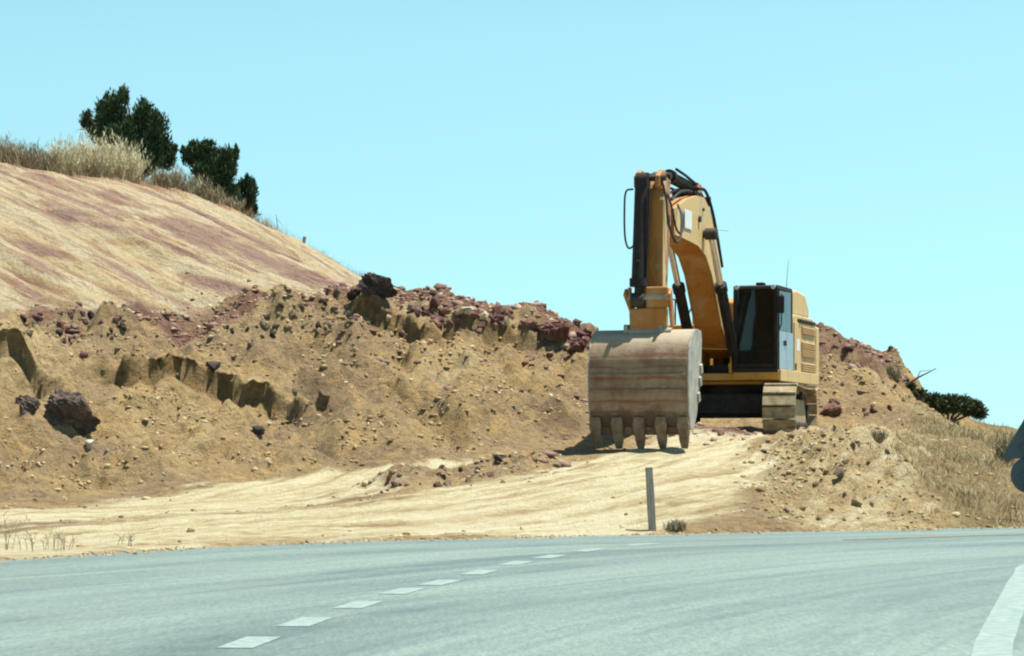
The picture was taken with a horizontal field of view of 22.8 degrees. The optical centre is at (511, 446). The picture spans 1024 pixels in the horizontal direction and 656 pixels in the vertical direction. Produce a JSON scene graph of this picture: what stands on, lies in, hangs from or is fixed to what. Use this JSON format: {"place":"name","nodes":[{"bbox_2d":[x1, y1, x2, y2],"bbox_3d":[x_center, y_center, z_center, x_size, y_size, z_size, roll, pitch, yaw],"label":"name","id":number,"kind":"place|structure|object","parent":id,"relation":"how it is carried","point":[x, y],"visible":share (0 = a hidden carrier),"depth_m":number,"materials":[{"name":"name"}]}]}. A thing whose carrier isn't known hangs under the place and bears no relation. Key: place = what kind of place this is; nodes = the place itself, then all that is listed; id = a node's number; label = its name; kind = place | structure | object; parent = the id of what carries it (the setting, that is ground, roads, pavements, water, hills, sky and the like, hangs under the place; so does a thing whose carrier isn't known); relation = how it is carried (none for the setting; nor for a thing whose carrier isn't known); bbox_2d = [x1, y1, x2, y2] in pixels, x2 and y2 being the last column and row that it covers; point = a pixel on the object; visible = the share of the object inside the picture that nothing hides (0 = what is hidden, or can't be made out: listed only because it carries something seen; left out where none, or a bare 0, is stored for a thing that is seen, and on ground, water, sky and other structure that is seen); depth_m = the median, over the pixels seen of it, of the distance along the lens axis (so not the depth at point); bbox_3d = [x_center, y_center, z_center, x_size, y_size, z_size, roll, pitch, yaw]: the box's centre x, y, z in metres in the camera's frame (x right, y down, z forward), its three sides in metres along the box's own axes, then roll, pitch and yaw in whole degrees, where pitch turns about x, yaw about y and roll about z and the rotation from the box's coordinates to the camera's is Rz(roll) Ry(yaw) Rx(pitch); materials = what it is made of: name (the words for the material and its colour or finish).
{"place":"outdoors","nodes":[
{"label":"outdoors","id":0,"kind":"place"},
{"bbox_2d":[0,135,373,275],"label":"crest grass","id":1,"kind":"structure","parent":0,"point":[135,181],"depth_m":72.69,"materials":[{"name":"plant"}]},
{"bbox_2d":[0,162,1023,560],"bbox_3d":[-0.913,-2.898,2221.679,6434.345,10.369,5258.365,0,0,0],"label":"terrain","id":2,"kind":"structure","parent":0,"point":[66,242],"depth_m":51.56,"materials":[{"name":"soil"}]},
{"bbox_2d":[0,508,26,549],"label":"dry weed","id":3,"kind":"object","parent":2,"relation":"on","point":[6,545],"visible":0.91,"depth_m":33.48,"materials":[{"name":"plant"}]},
{"bbox_2d":[0,133,29,164],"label":"dry shrub","id":4,"kind":"object","parent":2,"relation":"on","point":[10,146],"visible":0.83,"depth_m":70.08,"materials":[{"name":"plant"}]},
{"bbox_2d":[20,314,26,322],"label":"rock","id":5,"kind":"object","parent":2,"relation":"on","point":[23,318],"visible":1,"depth_m":54.62,"materials":[{"name":"stone"}]},
{"bbox_2d":[14,530,37,550],"bbox_3d":[-6.436,1.242,33.431,0.362,0.338,0.160,0,0,-23],"label":"dry weed","id":6,"kind":"object","parent":2,"relation":"on","point":[26,539],"visible":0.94,"depth_m":33.44,"materials":[{"name":"plant"}]},
{"bbox_2d":[15,395,40,414],"bbox_3d":[-9.405,-0.788,48.987,0.452,0.393,0.617,9,16,7],"label":"boulder","id":7,"kind":"object","parent":2,"relation":"on","point":[29,404],"visible":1,"depth_m":48.91,"materials":[{"name":"stone"}]},
{"bbox_2d":[12,140,44,168],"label":"dry shrub","id":8,"kind":"object","parent":2,"relation":"on","point":[26,151],"visible":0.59,"depth_m":70.88,"materials":[{"name":"plant"}]},
{"bbox_2d":[24,329,33,336],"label":"rock","id":9,"kind":"object","parent":2,"relation":"on","point":[29,332],"visible":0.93,"depth_m":51.85,"materials":[{"name":"stone"}]},
{"bbox_2d":[32,147,62,171],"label":"dry shrub","id":10,"kind":"object","parent":2,"relation":"on","point":[53,158],"visible":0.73,"depth_m":71.36,"materials":[{"name":"plant"}]},
{"bbox_2d":[39,527,61,549],"bbox_3d":[-6.133,1.233,33.691,0.233,0.346,0.448,0,0,21],"label":"dry weed","id":11,"kind":"object","parent":2,"relation":"on","point":[49,538],"visible":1,"depth_m":33.75,"materials":[{"name":"plant"}]},
{"bbox_2d":[56,329,62,334],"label":"rock","id":12,"kind":"object","parent":2,"relation":"on","point":[59,331],"visible":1,"depth_m":54.19,"materials":[{"name":"stone"}]},
{"bbox_2d":[57,320,63,328],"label":"rock","id":13,"kind":"object","parent":2,"relation":"on","point":[60,323],"visible":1,"depth_m":54.53,"materials":[{"name":"stone"}]},
{"bbox_2d":[55,534,77,549],"bbox_3d":[-5.910,1.271,33.597,0.307,0.270,0.261,0,0,0],"label":"dry weed","id":14,"kind":"object","parent":2,"relation":"on","point":[64,541],"visible":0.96,"depth_m":33.59,"materials":[{"name":"plant"}]},
{"bbox_2d":[37,131,95,175],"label":"dry shrub","id":15,"kind":"object","parent":2,"relation":"on","point":[74,157],"visible":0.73,"depth_m":72.34,"materials":[{"name":"plant"}]},
{"bbox_2d":[66,310,73,317],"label":"rock","id":16,"kind":"object","parent":2,"relation":"on","point":[71,314],"visible":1,"depth_m":55.14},
{"bbox_2d":[43,387,100,435],"bbox_3d":[-8.537,-0.662,49.528,1.092,0.999,0.768,0,0,4],"label":"boulder","id":17,"kind":"object","parent":2,"relation":"on","point":[66,409],"visible":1,"depth_m":49.28,"materials":[{"name":"stone"}]},
{"bbox_2d":[69,323,79,329],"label":"rock","id":18,"kind":"object","parent":2,"relation":"on","point":[74,326],"visible":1,"depth_m":54.58,"materials":[{"name":"stone"}]},
{"bbox_2d":[79,310,85,316],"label":"rock","id":19,"kind":"object","parent":2,"relation":"on","point":[82,313],"visible":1,"depth_m":55.75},
{"bbox_2d":[81,317,87,324],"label":"rock","id":20,"kind":"object","parent":2,"relation":"on","point":[84,320],"visible":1,"depth_m":55.66,"materials":[{"name":"stone"}]},
{"bbox_2d":[85,439,93,449],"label":"rock","id":21,"kind":"object","parent":2,"relation":"on","point":[89,443],"visible":1,"depth_m":48.24,"materials":[{"name":"stone"}]},
{"bbox_2d":[87,310,94,318],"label":"rock","id":22,"kind":"object","parent":2,"relation":"on","point":[90,314],"visible":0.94,"depth_m":55.96,"materials":[{"name":"stone"}]},
{"bbox_2d":[65,126,126,177],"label":"dry shrub","id":23,"kind":"object","parent":2,"relation":"on","point":[107,156],"visible":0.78,"depth_m":72.96,"materials":[{"name":"plant"}]},
{"bbox_2d":[113,315,119,322],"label":"rock","id":24,"kind":"object","parent":2,"relation":"on","point":[116,319],"visible":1,"depth_m":54.23,"materials":[{"name":"stone"}]},
{"bbox_2d":[120,321,126,330],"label":"rock","id":25,"kind":"object","parent":2,"relation":"on","point":[122,325],"visible":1,"depth_m":54.17,"materials":[{"name":"stone"}]},
{"bbox_2d":[115,532,137,545],"bbox_3d":[-5.241,1.268,34.530,0.315,0.230,0.267,0,0,0],"label":"dry weed","id":26,"kind":"object","parent":2,"relation":"on","point":[129,538],"visible":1,"depth_m":34.51,"materials":[{"name":"plant"}]},
{"bbox_2d":[78,83,178,180],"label":"evergreen tree","id":27,"kind":"object","parent":2,"relation":"on","point":[144,121],"visible":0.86,"depth_m":76.61,"materials":[{"name":"green plant"}]},
{"bbox_2d":[108,136,150,183],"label":"dry shrub","id":28,"kind":"object","parent":2,"relation":"on","point":[130,161],"visible":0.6,"depth_m":74.09,"materials":[{"name":"plant"}]},
{"bbox_2d":[145,162,189,187],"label":"dry shrub","id":29,"kind":"object","parent":2,"relation":"on","point":[172,177],"visible":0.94,"depth_m":75.16,"materials":[{"name":"plant"}]},
{"bbox_2d":[175,167,212,195],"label":"dry shrub","id":30,"kind":"object","parent":2,"relation":"on","point":[198,189],"visible":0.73,"depth_m":75.73,"materials":[{"name":"plant"}]},
{"bbox_2d":[195,180,226,203],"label":"dry shrub","id":31,"kind":"object","parent":2,"relation":"on","point":[215,195],"visible":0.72,"depth_m":76.10,"materials":[{"name":"plant"}]},
{"bbox_2d":[179,136,242,210],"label":"evergreen tree","id":32,"kind":"object","parent":2,"relation":"on","point":[204,157],"visible":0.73,"depth_m":78.03,"materials":[{"name":"green plant"}]},
{"bbox_2d":[206,361,220,370],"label":"rock","id":33,"kind":"object","parent":2,"relation":"on","point":[213,366],"visible":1,"depth_m":53.17,"materials":[{"name":"stone"}]},
{"bbox_2d":[219,194,246,210],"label":"dry shrub","id":34,"kind":"object","parent":2,"relation":"on","point":[238,206],"visible":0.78,"depth_m":76.87,"materials":[{"name":"plant"}]},
{"bbox_2d":[237,173,261,218],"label":"evergreen tree","id":35,"kind":"object","parent":2,"relation":"on","point":[248,186],"visible":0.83,"depth_m":79.39,"materials":[{"name":"green plant"}]},
{"bbox_2d":[252,426,264,434],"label":"rock","id":36,"kind":"object","parent":2,"relation":"on","point":[259,430],"visible":1,"depth_m":50.68,"materials":[{"name":"stone"}]},
{"bbox_2d":[259,319,269,328],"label":"rock","id":37,"kind":"object","parent":2,"relation":"on","point":[264,323],"visible":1,"depth_m":56.66,"materials":[{"name":"stone"}]},
{"bbox_2d":[269,328,275,337],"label":"rock","id":38,"kind":"object","parent":2,"relation":"on","point":[272,334],"visible":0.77,"depth_m":56.47,"materials":[{"name":"stone"}]},
{"bbox_2d":[272,322,279,328],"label":"rock","id":39,"kind":"object","parent":2,"relation":"on","point":[276,325],"visible":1,"depth_m":56.71,"materials":[{"name":"stone"}]},
{"bbox_2d":[278,302,283,307],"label":"rock","id":40,"kind":"object","parent":2,"relation":"on","point":[281,304],"visible":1,"depth_m":56.89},
{"bbox_2d":[288,310,295,317],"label":"rock","id":41,"kind":"object","parent":2,"relation":"on","point":[292,314],"visible":1,"depth_m":56.92,"materials":[{"name":"stone"}]},
{"bbox_2d":[292,387,297,394],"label":"rock","id":42,"kind":"object","parent":2,"relation":"on","point":[295,390],"visible":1,"depth_m":52.74,"materials":[{"name":"stone"}]},
{"bbox_2d":[315,321,321,327],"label":"rock","id":43,"kind":"object","parent":2,"relation":"on","point":[317,324],"visible":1,"depth_m":56.93,"materials":[{"name":"stone"}]},
{"bbox_2d":[318,390,330,403],"bbox_3d":[-3.906,-1.014,52.867,0.259,0.310,0.247,0,0,-18],"label":"rock","id":44,"kind":"object","parent":2,"relation":"on","point":[323,396],"visible":1,"depth_m":52.79,"materials":[{"name":"stone"}]},
{"bbox_2d":[323,320,331,327],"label":"rock","id":45,"kind":"object","parent":2,"relation":"on","point":[328,323],"visible":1,"depth_m":56.88,"materials":[{"name":"stone"}]},
{"bbox_2d":[334,287,340,295],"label":"rock","id":46,"kind":"object","parent":2,"relation":"on","point":[337,291],"visible":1,"depth_m":58.27,"materials":[{"name":"stone"}]},
{"bbox_2d":[343,311,350,316],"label":"rock","id":47,"kind":"object","parent":2,"relation":"on","point":[347,313],"visible":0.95,"depth_m":57.61,"materials":[{"name":"stone"}]},
{"bbox_2d":[346,288,359,300],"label":"boulder","id":48,"kind":"object","parent":2,"relation":"on","point":[352,294],"visible":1,"depth_m":57.77,"materials":[{"name":"stone"}]},
{"bbox_2d":[357,272,397,298],"bbox_3d":[-3.021,-3.656,57.775,0.935,0.633,0.668,0,0,7],"label":"boulder","id":49,"kind":"object","parent":2,"relation":"on","point":[370,283],"visible":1,"depth_m":57.53,"materials":[{"name":"stone"}]},
{"bbox_2d":[386,473,391,481],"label":"rock","id":50,"kind":"object","parent":2,"relation":"on","point":[389,477],"visible":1,"depth_m":45.91,"materials":[{"name":"stone"}]},
{"bbox_2d":[391,481,397,485],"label":"rock","id":51,"kind":"object","parent":2,"relation":"on","point":[394,483],"visible":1,"depth_m":45.59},
{"bbox_2d":[408,301,420,309],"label":"rock","id":52,"kind":"object","parent":2,"relation":"on","point":[411,305],"visible":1,"depth_m":57.52,"materials":[{"name":"stone"}]},
{"bbox_2d":[421,305,431,310],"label":"rock","id":53,"kind":"object","parent":2,"relation":"on","point":[426,307],"visible":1,"depth_m":57.55,"materials":[{"name":"stone"}]},
{"bbox_2d":[429,295,439,308],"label":"rock","id":54,"kind":"object","parent":2,"relation":"on","point":[434,302],"visible":1,"depth_m":57.55,"materials":[{"name":"stone"}]},
{"bbox_2d":[432,319,439,326],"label":"rock","id":55,"kind":"object","parent":2,"relation":"on","point":[437,323],"visible":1,"depth_m":57.17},
{"bbox_2d":[433,481,442,486],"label":"rock","id":56,"kind":"object","parent":2,"relation":"on","point":[437,484],"visible":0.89,"depth_m":45.44,"materials":[{"name":"stone"}]},
{"bbox_2d":[438,307,450,315],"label":"rock","id":57,"kind":"object","parent":2,"relation":"on","point":[443,311],"visible":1,"depth_m":57.58,"materials":[{"name":"stone"}]},
{"bbox_2d":[443,480,450,485],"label":"rock","id":58,"kind":"object","parent":2,"relation":"on","point":[446,483],"visible":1,"depth_m":45.61,"materials":[{"name":"stone"}]},
{"bbox_2d":[445,319,453,326],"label":"rock","id":59,"kind":"object","parent":2,"relation":"on","point":[449,322],"visible":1,"depth_m":57.12,"materials":[{"name":"stone"}]},
{"bbox_2d":[456,317,463,323],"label":"rock","id":60,"kind":"object","parent":2,"relation":"on","point":[459,320],"visible":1,"depth_m":57.11,"materials":[{"name":"stone"}]},
{"bbox_2d":[463,309,471,315],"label":"rock","id":61,"kind":"object","parent":2,"relation":"on","point":[466,312],"visible":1,"depth_m":57.10,"materials":[{"name":"stone"}]},
{"bbox_2d":[460,306,476,313],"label":"boulder","id":62,"kind":"object","parent":2,"relation":"on","point":[463,309],"visible":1,"depth_m":57.14,"materials":[{"name":"stone"}]},
{"bbox_2d":[467,310,477,318],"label":"rock","id":63,"kind":"object","parent":2,"relation":"on","point":[471,315],"visible":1,"depth_m":57.13,"materials":[{"name":"stone"}]},
{"bbox_2d":[15,279,940,466],"bbox_3d":[0.925,-1.852,60.540,18.325,4.829,29.982,0,0,26],"label":"rubble","id":64,"kind":"object","parent":2,"relation":"on","point":[400,289],"visible":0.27,"depth_m":57.37,"materials":[{"name":"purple stone"}]},
{"bbox_2d":[476,327,481,333],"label":"rock","id":65,"kind":"object","parent":2,"relation":"on","point":[479,330],"visible":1,"depth_m":57.06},
{"bbox_2d":[477,319,485,327],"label":"rock","id":66,"kind":"object","parent":2,"relation":"on","point":[481,323],"visible":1,"depth_m":57.13,"materials":[{"name":"stone"}]},
{"bbox_2d":[481,311,488,319],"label":"rock","id":67,"kind":"object","parent":2,"relation":"on","point":[485,313],"visible":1,"depth_m":57.17,"materials":[{"name":"stone"}]},
{"bbox_2d":[487,471,493,476],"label":"rock","id":68,"kind":"object","parent":2,"relation":"on","point":[490,474],"visible":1,"depth_m":46.50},
{"bbox_2d":[488,315,495,322],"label":"rock","id":69,"kind":"object","parent":2,"relation":"on","point":[492,318],"visible":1,"depth_m":57.18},
{"bbox_2d":[492,322,497,329],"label":"rock","id":70,"kind":"object","parent":2,"relation":"on","point":[495,325],"visible":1,"depth_m":57.19,"materials":[{"name":"stone"}]},
{"bbox_2d":[491,305,505,314],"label":"rock","id":71,"kind":"object","parent":2,"relation":"on","point":[499,309],"visible":0.68,"depth_m":58.06,"materials":[{"name":"stone"}]},
{"bbox_2d":[493,314,504,321],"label":"rock","id":72,"kind":"object","parent":2,"relation":"on","point":[499,317],"visible":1,"depth_m":57.29,"materials":[{"name":"stone"}]},
{"bbox_2d":[495,454,502,463],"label":"rock","id":73,"kind":"object","parent":2,"relation":"on","point":[498,457],"visible":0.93,"depth_m":48.08,"materials":[{"name":"stone"}]},
{"bbox_2d":[499,321,504,328],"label":"rock","id":74,"kind":"object","parent":2,"relation":"on","point":[501,325],"visible":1,"depth_m":57.28,"materials":[{"name":"stone"}]},
{"bbox_2d":[504,316,509,326],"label":"rock","id":75,"kind":"object","parent":2,"relation":"on","point":[506,321],"visible":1,"depth_m":57.36,"materials":[{"name":"stone"}]},
{"bbox_2d":[503,311,513,319],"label":"rock","id":76,"kind":"object","parent":2,"relation":"on","point":[509,315],"visible":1,"depth_m":57.55,"materials":[{"name":"stone"}]},
{"bbox_2d":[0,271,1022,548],"bbox_3d":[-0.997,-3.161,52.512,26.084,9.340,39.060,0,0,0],"label":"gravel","id":77,"kind":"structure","parent":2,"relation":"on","point":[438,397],"depth_m":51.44,"materials":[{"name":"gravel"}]},
{"bbox_2d":[519,319,525,326],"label":"rock","id":78,"kind":"object","parent":2,"relation":"on","point":[521,324],"visible":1,"depth_m":57.40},
{"bbox_2d":[525,319,536,329],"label":"rock","id":79,"kind":"object","parent":2,"relation":"on","point":[533,324],"visible":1,"depth_m":57.42,"materials":[{"name":"stone"}]},
{"bbox_2d":[535,321,569,341],"bbox_3d":[1.002,-2.570,57.550,0.839,0.514,0.782,-4,-15,37],"label":"boulder","id":80,"kind":"object","parent":2,"relation":"on","point":[554,331],"visible":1,"depth_m":57.33,"materials":[{"name":"stone"}]},
{"bbox_2d":[566,337,587,353],"bbox_3d":[1.480,-2.259,57.011,0.556,0.363,0.482,-13,-11,-17],"label":"boulder","id":81,"kind":"object","parent":2,"relation":"on","point":[577,344],"visible":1,"depth_m":56.89,"materials":[{"name":"stone"}]},
{"bbox_2d":[576,329,589,337],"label":"rock","id":82,"kind":"object","parent":2,"relation":"on","point":[580,332],"visible":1,"depth_m":60.98,"materials":[{"name":"stone"}]},
{"bbox_2d":[581,336,590,342],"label":"rock","id":83,"kind":"object","parent":2,"relation":"on","point":[586,339],"visible":0.76,"depth_m":60.84,"materials":[{"name":"stone"}]},
{"bbox_2d":[583,328,592,334],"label":"rock","id":84,"kind":"object","parent":2,"relation":"on","point":[585,330],"visible":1,"depth_m":61.02,"materials":[{"name":"stone"}]},
{"bbox_2d":[645,467,655,530],"bbox_3d":[2.236,0.973,40.747,0.114,1.272,0.100,-3,0,-8],"label":"wooden post","id":85,"kind":"object","parent":2,"relation":"on","point":[650,496],"visible":0.73,"depth_m":40.70,"materials":[{"name":"grey wood"}]},
{"bbox_2d":[663,517,689,531],"bbox_3d":[2.673,1.275,40.892,0.377,0.294,0.449,0,0,43],"label":"dry weed","id":86,"kind":"object","parent":2,"relation":"on","point":[677,525],"visible":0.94,"depth_m":40.81,"materials":[{"name":"plant"}]},
{"bbox_2d":[588,168,818,448],"bbox_3d":[4.470,-2.865,55.628,3.560,5.830,11.627,0,0,13],"label":"excavator","id":87,"kind":"object","parent":2,"relation":"on","point":[749,351],"visible":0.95,"depth_m":53.46,"materials":[{"name":"metal"}]},
{"bbox_2d":[819,402,842,415],"bbox_3d":[7.761,-0.858,61.706,0.588,0.424,0.612,-5,-3,12],"label":"boulder","id":88,"kind":"object","parent":2,"relation":"on","point":[832,408],"visible":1,"depth_m":61.51,"materials":[{"name":"stone"}]},
{"bbox_2d":[834,466,844,477],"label":"rock","id":89,"kind":"object","parent":2,"relation":"on","point":[839,471],"visible":1,"depth_m":45.67,"materials":[{"name":"stone"}]},
{"bbox_2d":[850,442,855,447],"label":"rock","id":90,"kind":"object","parent":2,"relation":"on","point":[852,444],"visible":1,"depth_m":48.78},
{"bbox_2d":[851,495,863,505],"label":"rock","id":91,"kind":"object","parent":2,"relation":"on","point":[856,500],"visible":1,"depth_m":44.18,"materials":[{"name":"stone"}]},
{"bbox_2d":[870,407,877,412],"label":"rock","id":92,"kind":"object","parent":2,"relation":"on","point":[872,410],"visible":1,"depth_m":61.32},
{"bbox_2d":[868,428,890,442],"bbox_3d":[7.218,-0.222,49.949,0.408,0.362,0.460,0,0,-11],"label":"dry weed","id":93,"kind":"object","parent":2,"relation":"on","point":[879,435],"visible":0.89,"depth_m":49.88,"materials":[{"name":"plant"}]},
{"bbox_2d":[885,363,902,382],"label":"dry shrub","id":94,"kind":"object","parent":2,"relation":"on","point":[893,372],"visible":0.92,"depth_m":66.77,"materials":[{"name":"plant"}]},
{"bbox_2d":[915,489,922,496],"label":"rock","id":95,"kind":"object","parent":2,"relation":"on","point":[918,492],"visible":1,"depth_m":44.88,"materials":[{"name":"stone"}]},
{"bbox_2d":[905,368,935,386],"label":"dead branch","id":96,"kind":"object","parent":2,"relation":"on","point":[913,380],"visible":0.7,"depth_m":67.01,"materials":[{"name":"wood"}]},
{"bbox_2d":[828,401,1023,527],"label":"field grass","id":97,"kind":"structure","parent":2,"relation":"on","point":[978,435],"depth_m":51.78,"materials":[{"name":"plant"}]},
{"bbox_2d":[905,381,989,420],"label":"green bush","id":98,"kind":"object","parent":2,"relation":"on","point":[954,404],"visible":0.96,"depth_m":67.18,"materials":[{"name":"green plant"}]},
{"bbox_2d":[983,426,1018,465],"bbox_3d":[10.192,-0.021,52.605,0.821,0.957,0.931,0,0,-27],"label":"dry weed","id":99,"kind":"object","parent":2,"relation":"on","point":[1001,446],"visible":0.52,"depth_m":52.51,"materials":[{"name":"plant"}]},
{"bbox_2d":[1002,420,1023,491],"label":"road sign","id":100,"kind":"object","parent":2,"relation":"on","point":[1015,449],"visible":1,"depth_m":44.60,"materials":[{"name":"metal"}]},
{"bbox_2d":[0,527,1023,655],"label":"road","id":101,"kind":"structure","parent":0,"point":[830,593],"depth_m":23.46,"materials":[{"name":"asphalt"}]},
{"bbox_2d":[216,543,660,647],"bbox_3d":[-0.540,1.395,25.022,1.126,0.001,23.797,0,0,11],"label":"road centre line","id":102,"kind":"object","parent":101,"relation":"on","point":[249,641],"visible":1,"depth_m":22.20,"materials":[{"name":"paint"}]},
{"bbox_2d":[0,523,1022,561],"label":"road edge gravel","id":103,"kind":"structure","parent":101,"relation":"on","point":[109,553],"depth_m":37.61,"materials":[{"name":"beige stone"}]},
{"bbox_2d":[842,534,1020,539],"bbox_3d":[9.401,1.394,40.998,10.991,0.001,0.463,0,0,-35],"label":"road dirt seam","id":104,"kind":"object","parent":101,"relation":"on","point":[935,536],"visible":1,"depth_m":39.12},
{"bbox_2d":[971,564,1023,655],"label":"road edge line","id":105,"kind":"object","parent":101,"relation":"on","point":[997,634],"visible":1,"depth_m":20.06,"materials":[{"name":"paint"}]},
{"bbox_2d":[0,0,1023,428],"label":"sky","id":106,"kind":"structure","parent":0,"point":[491,151],"materials":[{"name":"blue"}]}
]}

